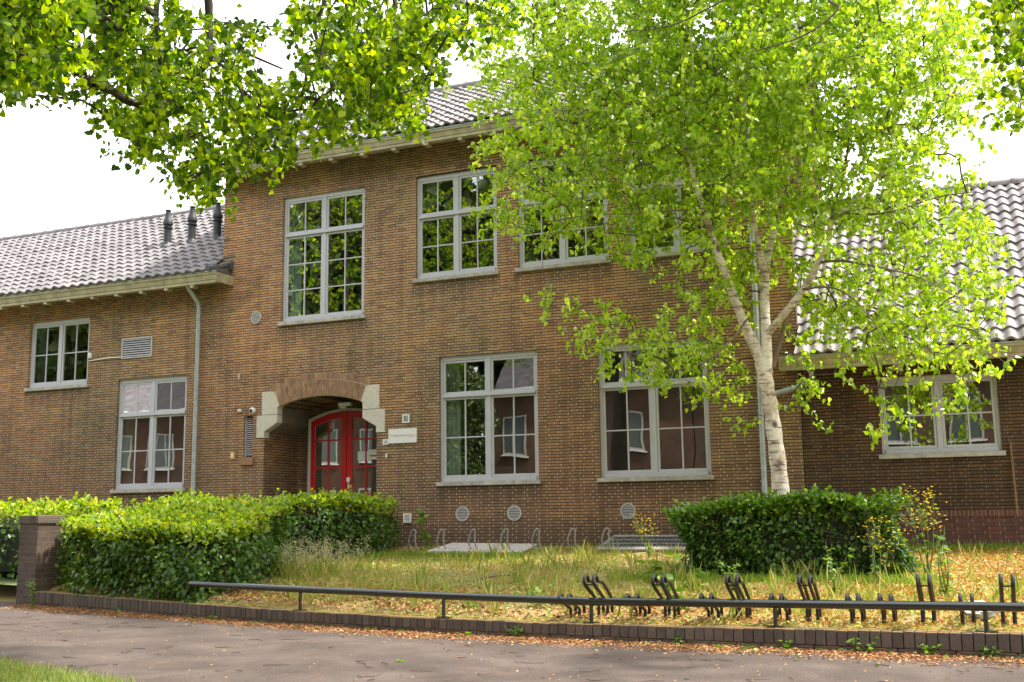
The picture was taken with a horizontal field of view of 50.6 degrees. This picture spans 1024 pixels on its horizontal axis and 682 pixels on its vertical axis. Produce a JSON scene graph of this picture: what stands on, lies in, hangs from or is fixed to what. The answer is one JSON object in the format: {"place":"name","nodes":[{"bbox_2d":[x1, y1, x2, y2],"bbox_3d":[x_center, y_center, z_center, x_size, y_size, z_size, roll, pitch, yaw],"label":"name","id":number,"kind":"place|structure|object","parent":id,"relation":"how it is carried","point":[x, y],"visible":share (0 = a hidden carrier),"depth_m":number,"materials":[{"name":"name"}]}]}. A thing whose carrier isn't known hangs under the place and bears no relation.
{"place":"outdoors","nodes":[
{"label":"outdoors","id":0,"kind":"place"},
{"bbox_2d":[0,572,17,584],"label":"side path","id":1,"kind":"structure","parent":0,"point":[9,581],"depth_m":16.89,"materials":[{"name":"green plant"}]},
{"bbox_2d":[0,654,136,681],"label":"grass verge","id":2,"kind":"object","parent":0,"point":[43,675],"depth_m":8.34,"materials":[{"name":"plant"}]},
{"bbox_2d":[0,0,537,222],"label":"linden tree","id":3,"kind":"object","parent":2,"relation":"on","point":[36,36],"visible":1,"depth_m":8.44,"materials":[{"name":"green plant"}]},
{"bbox_2d":[0,601,1023,681],"bbox_3d":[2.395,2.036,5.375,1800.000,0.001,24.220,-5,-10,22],"label":"asphalt path","id":4,"kind":"structure","parent":0,"point":[175,664],"depth_m":9.06,"materials":[{"name":"grey asphalt"}]},
{"bbox_2d":[25,577,36,607],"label":"pillar weed","id":5,"kind":"object","parent":4,"relation":"on","point":[33,589],"visible":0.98,"depth_m":15.00,"materials":[{"name":"green plant"}]},
{"bbox_2d":[16,515,71,604],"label":"brick pillar","id":6,"kind":"structure","parent":4,"relation":"on","point":[40,543],"depth_m":15.49,"materials":[{"name":"brown brick"}]},
{"bbox_2d":[0,614,1010,681],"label":"path litter","id":7,"kind":"object","parent":4,"relation":"on","point":[406,641],"visible":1,"depth_m":9.01,"materials":[{"name":"brown plant"}]},
{"bbox_2d":[0,610,1020,681],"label":"fallen twigs","id":8,"kind":"object","parent":4,"relation":"on","point":[464,657],"depth_m":9.07,"materials":[{"name":"brown wood"}]},
{"bbox_2d":[0,604,1023,671],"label":"kerb litter","id":9,"kind":"object","parent":4,"relation":"on","point":[853,654],"visible":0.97,"depth_m":10.11,"materials":[{"name":"brown plant"}]},
{"bbox_2d":[504,625,523,636],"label":"kerb weed","id":10,"kind":"object","parent":4,"relation":"on","point":[515,633],"visible":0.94,"depth_m":10.55,"materials":[{"name":"green plant"}]},
{"bbox_2d":[35,591,1023,658],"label":"brick kerb","id":11,"kind":"structure","parent":4,"relation":"on","point":[1010,644],"depth_m":10.19,"materials":[{"name":"brown brick"}]},
{"bbox_2d":[188,580,1023,632],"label":"guard rail","id":12,"kind":"object","parent":11,"relation":"on","point":[984,607],"visible":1,"depth_m":10.12,"materials":[{"name":"black metal"}]},
{"bbox_2d":[672,635,682,643],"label":"kerb weed","id":13,"kind":"object","parent":4,"relation":"on","point":[676,642],"visible":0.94,"depth_m":9.83,"materials":[{"name":"green plant"}]},
{"bbox_2d":[779,640,791,649],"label":"kerb weed","id":14,"kind":"object","parent":4,"relation":"on","point":[786,645],"visible":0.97,"depth_m":9.39,"materials":[{"name":"green plant"}]},
{"bbox_2d":[624,0,1023,136],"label":"linden tree","id":15,"kind":"object","parent":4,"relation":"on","point":[1003,17],"visible":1,"depth_m":9.45,"materials":[{"name":"green plant"}]},
{"bbox_2d":[846,636,878,651],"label":"kerb weed","id":16,"kind":"object","parent":4,"relation":"on","point":[868,644],"visible":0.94,"depth_m":9.11,"materials":[{"name":"green plant"}]},
{"bbox_2d":[917,644,941,654],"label":"kerb weed","id":17,"kind":"object","parent":4,"relation":"on","point":[925,649],"visible":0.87,"depth_m":8.87,"materials":[{"name":"green plant"}]},
{"bbox_2d":[978,646,1001,657],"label":"kerb weed","id":18,"kind":"object","parent":4,"relation":"on","point":[985,652],"visible":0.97,"depth_m":8.68,"materials":[{"name":"green plant"}]},
{"bbox_2d":[0,543,1023,653],"bbox_3d":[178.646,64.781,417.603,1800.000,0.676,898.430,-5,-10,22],"label":"garden ground","id":19,"kind":"structure","parent":0,"point":[7,593],"depth_m":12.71,"materials":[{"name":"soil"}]},
{"bbox_2d":[0,491,122,580],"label":"hedge","id":20,"kind":"object","parent":19,"relation":"on","point":[10,535],"visible":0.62,"depth_m":17.13,"materials":[{"name":"green plant"}]},
{"bbox_2d":[53,488,296,611],"bbox_3d":[-4.694,2.954,15.786,4.132,1.698,4.207,-5,-10,22],"label":"hedge","id":21,"kind":"object","parent":19,"relation":"on","point":[169,546],"visible":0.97,"depth_m":14.34,"materials":[{"name":"green plant"}]},
{"bbox_2d":[288,536,301,564],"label":"nettle","id":22,"kind":"object","parent":19,"relation":"on","point":[293,550],"visible":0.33,"depth_m":16.83,"materials":[{"name":"green plant"}]},
{"bbox_2d":[230,485,402,561],"bbox_3d":[-3.763,3.240,19.048,3.280,1.380,2.869,-5,-10,22],"label":"hedge","id":23,"kind":"object","parent":19,"relation":"on","point":[332,523],"visible":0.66,"depth_m":18.23,"materials":[{"name":"green plant"}]},
{"bbox_2d":[253,550,389,581],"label":"tall grass","id":24,"kind":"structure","parent":19,"relation":"on","point":[292,569],"depth_m":15.34,"materials":[{"name":"green plant"}]},
{"bbox_2d":[262,534,371,567],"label":"grass seed heads","id":25,"kind":"object","parent":24,"relation":"attached to","point":[324,550],"depth_m":15.69,"materials":[{"name":"plant"}]},
{"bbox_2d":[377,530,386,551],"bbox_3d":[-2.263,3.536,18.981,0.220,0.473,0.074,-5,-10,23],"label":"bike hoop","id":26,"kind":"object","parent":19,"relation":"on","point":[383,539],"visible":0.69,"depth_m":18.98,"materials":[{"name":"metal"}]},
{"bbox_2d":[408,529,417,550],"bbox_3d":[-1.690,3.490,18.742,0.220,0.473,0.074,-4,-10,21],"label":"bike hoop","id":27,"kind":"object","parent":19,"relation":"on","point":[414,539],"visible":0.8,"depth_m":18.74,"materials":[{"name":"metal"}]},
{"bbox_2d":[414,507,430,548],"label":"broadleaf weed","id":28,"kind":"object","parent":19,"relation":"on","point":[422,515],"visible":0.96,"depth_m":19.08,"materials":[{"name":"green plant"}]},
{"bbox_2d":[436,529,445,548],"bbox_3d":[-1.188,3.450,18.533,0.220,0.473,0.074,-4,-10,19],"label":"bike hoop","id":29,"kind":"object","parent":19,"relation":"on","point":[443,539],"visible":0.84,"depth_m":18.53,"materials":[{"name":"metal"}]},
{"bbox_2d":[108,582,778,623],"bbox_3d":[-1.580,2.993,12.604,9.060,0.183,2.323,-5,-10,22],"label":"leaf litter bed","id":30,"kind":"object","parent":19,"relation":"on","point":[418,609],"visible":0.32,"depth_m":11.92,"materials":[{"name":"brown plant"}]},
{"bbox_2d":[461,591,477,607],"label":"nettle","id":31,"kind":"object","parent":19,"relation":"on","point":[474,604],"visible":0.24,"depth_m":11.56,"materials":[{"name":"green plant"}]},
{"bbox_2d":[468,529,477,549],"bbox_3d":[-0.642,3.407,18.308,0.220,0.473,0.074,-5,-10,25],"label":"bike hoop","id":32,"kind":"object","parent":19,"relation":"on","point":[474,539],"visible":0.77,"depth_m":18.30,"materials":[{"name":"metal"}]},
{"bbox_2d":[427,543,536,555],"bbox_3d":[-0.456,3.589,18.608,1.851,0.223,1.241,-5,-10,22],"label":"light well board","id":33,"kind":"object","parent":19,"relation":"on","point":[481,546],"visible":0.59,"depth_m":18.57,"materials":[{"name":"grey concrete"}]},
{"bbox_2d":[469,571,523,581],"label":"fallen branch","id":34,"kind":"object","parent":19,"relation":"on","point":[490,576],"visible":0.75,"depth_m":14.24,"materials":[{"name":"brown wood"}]},
{"bbox_2d":[500,528,510,549],"bbox_3d":[-0.091,3.363,18.078,0.220,0.473,0.074,-5,-10,23],"label":"bike hoop","id":35,"kind":"object","parent":19,"relation":"on","point":[506,538],"visible":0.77,"depth_m":18.08,"materials":[{"name":"metal"}]},
{"bbox_2d":[0,20,1023,549],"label":"school building","id":36,"kind":"structure","parent":19,"relation":"on","point":[382,286],"depth_m":20.94,"materials":[{"name":"brick"}]},
{"bbox_2d":[24,317,89,391],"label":"window","id":37,"kind":"structure","parent":36,"relation":"in","point":[60,349],"depth_m":24.47,"materials":[{"name":"glass"}]},
{"bbox_2d":[110,375,186,492],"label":"window","id":38,"kind":"structure","parent":36,"relation":"in","point":[152,411],"depth_m":23.15,"materials":[{"name":"paint"}]},
{"bbox_2d":[230,452,234,458],"bbox_3d":[-5.616,2.302,21.794,0.090,0.140,0.044,-5,-10,22],"label":"key box","id":39,"kind":"object","parent":36,"relation":"attached to","point":[232,455],"visible":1,"depth_m":21.78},
{"bbox_2d":[249,407,255,413],"bbox_3d":[-5.204,1.391,21.706,0.128,0.126,0.138,-5,-10,22],"label":"security camera","id":40,"kind":"object","parent":36,"relation":"attached to","point":[252,410],"visible":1,"depth_m":21.68,"materials":[{"name":"white plastic"}]},
{"bbox_2d":[277,187,365,325],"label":"window","id":41,"kind":"structure","parent":36,"relation":"in","point":[324,236],"depth_m":22.24,"materials":[{"name":"glass"}]},
{"bbox_2d":[310,411,346,512],"bbox_3d":[-3.732,2.688,22.101,0.849,2.483,0.052,-5,-10,22],"label":"door","id":42,"kind":"structure","parent":36,"relation":"in","point":[327,418],"depth_m":22.17,"materials":[{"name":"red paint"}]},
{"bbox_2d":[338,402,351,408],"bbox_3d":[-3.325,1.285,21.598,0.280,0.115,0.100,-5,-10,22],"label":"porch light","id":43,"kind":"object","parent":36,"relation":"attached to","point":[343,405],"visible":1,"depth_m":21.56,"materials":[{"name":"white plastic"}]},
{"bbox_2d":[346,411,376,510],"bbox_3d":[-2.953,2.620,21.740,0.849,2.483,0.120,-5,-10,22],"label":"door","id":44,"kind":"structure","parent":36,"relation":"in","point":[367,455],"depth_m":21.88,"materials":[{"name":"red paint"}]},
{"bbox_2d":[383,439,387,444],"bbox_3d":[-2.390,1.909,20.488,0.120,0.100,0.021,-5,-10,22],"label":"house number plate","id":45,"kind":"object","parent":36,"relation":"attached to","point":[385,441],"visible":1,"depth_m":20.48,"materials":[{"name":"white plastic"}]},
{"bbox_2d":[388,428,416,443],"bbox_3d":[-2.054,1.782,20.355,0.600,0.270,0.033,-5,-10,22],"label":"school sign","id":46,"kind":"object","parent":36,"relation":"attached to","point":[407,435],"visible":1,"depth_m":20.34,"materials":[{"name":"white plastic"}]},
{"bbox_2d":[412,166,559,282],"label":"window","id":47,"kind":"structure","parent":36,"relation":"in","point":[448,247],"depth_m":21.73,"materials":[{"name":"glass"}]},
{"bbox_2d":[436,350,540,485],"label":"window","id":48,"kind":"structure","parent":36,"relation":"in","point":[489,402],"depth_m":20.40,"materials":[{"name":"paint"}]},
{"bbox_2d":[515,153,667,272],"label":"window","id":49,"kind":"structure","parent":36,"relation":"in","point":[588,257],"depth_m":20.03,"materials":[{"name":"glass"}]},
{"bbox_2d":[597,337,713,481],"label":"window","id":50,"kind":"structure","parent":36,"relation":"in","point":[645,435],"depth_m":20.98,"materials":[{"name":"glass"}]},
{"bbox_2d":[626,133,727,260],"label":"window","id":51,"kind":"structure","parent":36,"relation":"in","point":[674,244],"depth_m":19.18,"materials":[{"name":"glass"}]},
{"bbox_2d":[878,372,1005,458],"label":"window","id":52,"kind":"structure","parent":36,"relation":"in","point":[974,431],"depth_m":19.00,"materials":[{"name":"glass"}]},
{"bbox_2d":[1009,442,1018,516],"bbox_3d":[7.495,2.057,16.184,0.031,1.112,0.112,-3,-9,15],"label":"wooden pole","id":53,"kind":"object","parent":36,"relation":"attached to","point":[1014,483],"visible":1,"depth_m":16.17,"materials":[{"name":"brown wood"}]},
{"bbox_2d":[501,581,552,608],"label":"nettle","id":54,"kind":"object","parent":19,"relation":"on","point":[534,588],"visible":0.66,"depth_m":11.48,"materials":[{"name":"green plant"}]},
{"bbox_2d":[531,528,542,551],"bbox_3d":[0.429,3.322,17.863,0.220,0.473,0.074,-5,-10,25],"label":"bike hoop","id":55,"kind":"object","parent":19,"relation":"on","point":[538,539],"visible":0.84,"depth_m":17.86,"materials":[{"name":"metal"}]},
{"bbox_2d":[54,590,1023,632],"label":"edge litter","id":56,"kind":"object","parent":19,"relation":"on","point":[928,626],"visible":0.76,"depth_m":10.15,"materials":[{"name":"brown plant"}]},
{"bbox_2d":[81,545,1023,630],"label":"ground cover","id":57,"kind":"object","parent":19,"relation":"on","point":[409,568],"visible":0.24,"depth_m":13.41,"materials":[{"name":"green plant"}]},
{"bbox_2d":[557,593,585,617],"bbox_3d":[0.592,2.653,10.702,0.125,0.348,0.504,-5,-10,22],"label":"bike stand","id":58,"kind":"object","parent":19,"relation":"on","point":[576,607],"visible":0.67,"depth_m":10.75,"materials":[{"name":"metal"}]},
{"bbox_2d":[567,528,578,551],"bbox_3d":[1.004,3.276,17.622,0.220,0.473,0.074,-4,-10,19],"label":"bike hoop","id":59,"kind":"object","parent":19,"relation":"on","point":[574,539],"visible":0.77,"depth_m":17.62,"materials":[{"name":"metal"}]},
{"bbox_2d":[582,574,613,617],"bbox_3d":[0.843,2.530,10.561,0.125,0.538,0.599,-5,-10,22],"label":"bike stand","id":60,"kind":"object","parent":19,"relation":"on","point":[592,581],"visible":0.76,"depth_m":10.49,"materials":[{"name":"metal"}]},
{"bbox_2d":[601,527,611,547],"bbox_3d":[1.540,3.233,17.401,0.220,0.473,0.074,-5,-10,25],"label":"bike hoop","id":61,"kind":"object","parent":19,"relation":"on","point":[606,528],"visible":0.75,"depth_m":17.40,"materials":[{"name":"metal"}]},
{"bbox_2d":[624,593,650,617],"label":"bike stand","id":62,"kind":"object","parent":19,"relation":"on","point":[636,595],"visible":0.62,"depth_m":10.49,"materials":[{"name":"metal"}]},
{"bbox_2d":[596,535,686,552],"bbox_3d":[2.287,3.296,17.628,1.741,0.260,1.098,-5,-10,22],"label":"light well grate","id":63,"kind":"object","parent":19,"relation":"on","point":[634,543],"visible":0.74,"depth_m":17.64,"materials":[{"name":"metal"}]},
{"bbox_2d":[630,513,657,557],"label":"ragwort","id":64,"kind":"object","parent":19,"relation":"on","point":[635,519],"visible":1,"depth_m":16.34,"materials":[{"name":"yellow plant"}]},
{"bbox_2d":[635,559,665,583],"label":"seedling","id":65,"kind":"object","parent":19,"relation":"on","point":[652,562],"visible":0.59,"depth_m":13.21,"materials":[{"name":"green plant"}]},
{"bbox_2d":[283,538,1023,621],"bbox_3d":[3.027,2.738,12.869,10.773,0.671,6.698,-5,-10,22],"label":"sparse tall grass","id":66,"kind":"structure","parent":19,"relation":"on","point":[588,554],"depth_m":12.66,"materials":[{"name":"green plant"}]},
{"bbox_2d":[651,574,679,619],"bbox_3d":[1.464,2.478,10.304,0.125,0.544,0.599,-5,-10,22],"label":"bike stand","id":67,"kind":"object","parent":19,"relation":"on","point":[661,581],"visible":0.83,"depth_m":10.24,"materials":[{"name":"metal"}]},
{"bbox_2d":[657,572,710,610],"bbox_3d":[1.740,2.511,10.875,0.644,0.425,0.303,2,-9,-16],"label":"seedling","id":68,"kind":"object","parent":19,"relation":"on","point":[670,577],"visible":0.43,"depth_m":10.83,"materials":[{"name":"green plant"}]},
{"bbox_2d":[664,549,708,590],"bbox_3d":[2.040,2.641,12.452,0.516,0.502,0.324,8,-12,-43],"label":"seedling","id":69,"kind":"object","parent":19,"relation":"on","point":[699,573],"visible":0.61,"depth_m":12.48,"materials":[{"name":"green plant"}]},
{"bbox_2d":[698,593,722,617],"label":"bike stand","id":70,"kind":"object","parent":19,"relation":"on","point":[707,609],"visible":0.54,"depth_m":10.21,"materials":[{"name":"metal"}]},
{"bbox_2d":[713,555,740,590],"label":"thistle","id":71,"kind":"object","parent":19,"relation":"on","point":[734,573],"visible":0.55,"depth_m":12.14,"materials":[{"name":"green plant"}]},
{"bbox_2d":[725,574,751,620],"bbox_3d":[2.100,2.424,10.040,0.125,0.550,0.599,-5,-10,22],"label":"bike stand","id":72,"kind":"object","parent":19,"relation":"on","point":[738,591],"visible":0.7,"depth_m":10.01,"materials":[{"name":"metal"}]},
{"bbox_2d":[465,0,1022,495],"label":"birch tree","id":73,"kind":"object","parent":19,"relation":"on","point":[819,56],"visible":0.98,"depth_m":14.56,"materials":[{"name":"green plant"}]},
{"bbox_2d":[768,593,791,620],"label":"bike stand","id":74,"kind":"object","parent":19,"relation":"on","point":[786,610],"visible":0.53,"depth_m":9.97,"materials":[{"name":"metal"}]},
{"bbox_2d":[650,483,921,577],"bbox_3d":[3.415,2.459,13.803,3.353,1.292,1.374,-5,-10,22],"label":"hedge","id":75,"kind":"object","parent":19,"relation":"on","point":[771,530],"visible":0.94,"depth_m":13.34,"materials":[{"name":"green plant"}]},
{"bbox_2d":[797,574,821,622],"bbox_3d":[2.691,2.374,9.795,0.125,0.556,0.599,-5,-10,22],"label":"bike stand","id":76,"kind":"object","parent":19,"relation":"on","point":[810,581],"visible":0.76,"depth_m":9.80,"materials":[{"name":"metal"}]},
{"bbox_2d":[823,540,854,593],"bbox_3d":[3.447,2.426,11.467,0.392,0.647,0.162,4,-10,-30],"label":"thistle","id":77,"kind":"object","parent":19,"relation":"on","point":[835,570],"visible":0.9,"depth_m":11.47,"materials":[{"name":"green plant"}]},
{"bbox_2d":[658,546,1023,630],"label":"dry ground cover","id":78,"kind":"object","parent":19,"relation":"on","point":[951,555],"visible":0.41,"depth_m":11.50,"materials":[{"name":"yellow plant"}]},
{"bbox_2d":[845,593,865,625],"bbox_3d":[3.070,2.434,9.675,0.125,0.390,0.506,-5,-10,22],"label":"bike stand","id":79,"kind":"object","parent":19,"relation":"on","point":[852,611],"visible":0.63,"depth_m":9.71,"materials":[{"name":"metal"}]},
{"bbox_2d":[857,516,904,583],"bbox_3d":[4.297,2.421,12.534,0.572,0.794,0.541,-9,-12,41],"label":"ragwort","id":80,"kind":"object","parent":19,"relation":"on","point":[873,554],"visible":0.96,"depth_m":12.45,"materials":[{"name":"green plant"}]},
{"bbox_2d":[877,593,897,623],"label":"bike stand","id":81,"kind":"object","parent":19,"relation":"on","point":[883,612],"visible":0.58,"depth_m":9.60,"materials":[{"name":"metal"}]},
{"bbox_2d":[894,484,946,573],"bbox_3d":[4.898,2.285,13.001,0.624,1.130,0.858,-1,-9,-2],"label":"ragwort","id":82,"kind":"object","parent":19,"relation":"on","point":[922,535],"visible":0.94,"depth_m":12.99,"materials":[{"name":"green plant"}]},
{"bbox_2d":[915,574,936,624],"bbox_3d":[3.602,2.297,9.417,0.125,0.565,0.599,-5,-10,22],"label":"bike stand","id":83,"kind":"object","parent":19,"relation":"on","point":[919,585],"visible":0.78,"depth_m":9.32,"materials":[{"name":"metal"}]},
{"bbox_2d":[934,526,954,599],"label":"thistle","id":84,"kind":"object","parent":19,"relation":"on","point":[939,564],"visible":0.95,"depth_m":11.11,"materials":[{"name":"green plant"}]},
{"bbox_2d":[958,593,975,624],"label":"bike stand","id":85,"kind":"object","parent":19,"relation":"on","point":[962,616],"visible":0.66,"depth_m":9.34,"materials":[{"name":"metal"}]},
{"bbox_2d":[964,600,999,620],"bbox_3d":[4.202,2.417,9.698,0.386,0.204,0.241,-5,-10,22],"label":"plastic bag","id":86,"kind":"object","parent":19,"relation":"on","point":[979,615],"visible":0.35,"depth_m":9.62,"materials":[{"name":"white plastic"}]},
{"bbox_2d":[998,574,1017,626],"bbox_3d":[4.199,2.247,9.170,0.125,0.571,0.599,-5,-10,22],"label":"bike stand","id":87,"kind":"object","parent":19,"relation":"on","point":[1012,585],"visible":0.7,"depth_m":9.04,"materials":[{"name":"metal"}]},
{"bbox_2d":[0,0,1023,237],"label":"sky","id":88,"kind":"structure","parent":0,"point":[53,175],"materials":[{"name":"white"}]},
{"bbox_2d":[343,540,1023,588],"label":"green grass","id":89,"kind":"structure","parent":0,"point":[746,578],"depth_m":13.46,"materials":[{"name":"green plant"}]}
]}

